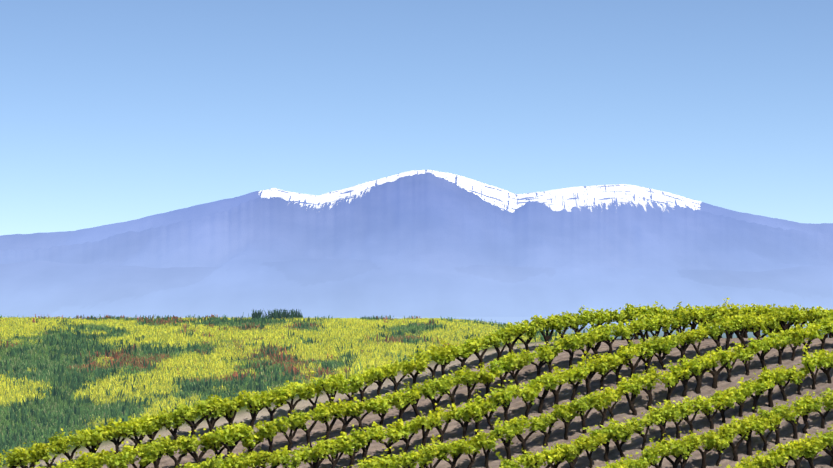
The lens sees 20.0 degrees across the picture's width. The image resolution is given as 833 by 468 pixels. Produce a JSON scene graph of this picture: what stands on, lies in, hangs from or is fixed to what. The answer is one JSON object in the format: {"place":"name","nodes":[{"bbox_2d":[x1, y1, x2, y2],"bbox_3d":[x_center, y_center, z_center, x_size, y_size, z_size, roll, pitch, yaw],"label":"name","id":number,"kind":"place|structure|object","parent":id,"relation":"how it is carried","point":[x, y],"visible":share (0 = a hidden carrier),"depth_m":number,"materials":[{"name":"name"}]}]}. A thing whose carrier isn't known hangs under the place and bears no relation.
{"place":"outdoors","nodes":[
{"label":"outdoors","id":0,"kind":"place"},
{"bbox_2d":[0,170,832,316],"bbox_3d":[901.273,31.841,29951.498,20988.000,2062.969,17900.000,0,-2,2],"label":"mountain terrain","id":1,"kind":"structure","parent":0,"point":[424,243],"depth_m":26506.85,"materials":[{"name":"blue stone"}]},
{"bbox_2d":[0,317,832,467],"bbox_3d":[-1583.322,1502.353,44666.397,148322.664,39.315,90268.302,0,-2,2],"label":"terrain","id":2,"kind":"structure","parent":0,"point":[535,441],"depth_m":104.71,"materials":[{"name":"brown soil"}]},
{"bbox_2d":[0,309,592,464],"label":"meadow grass","id":3,"kind":"structure","parent":2,"relation":"on","point":[91,371],"depth_m":220.09,"materials":[{"name":"green plant"}]},
{"bbox_2d":[0,298,832,467],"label":"vineyard vines","id":4,"kind":"object","parent":2,"relation":"on","point":[714,323],"visible":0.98,"depth_m":102.74,"materials":[{"name":"green plant"}]},
{"bbox_2d":[0,0,832,235],"label":"sky","id":5,"kind":"structure","parent":0,"point":[112,111],"materials":[{"name":"blue"}]}
]}

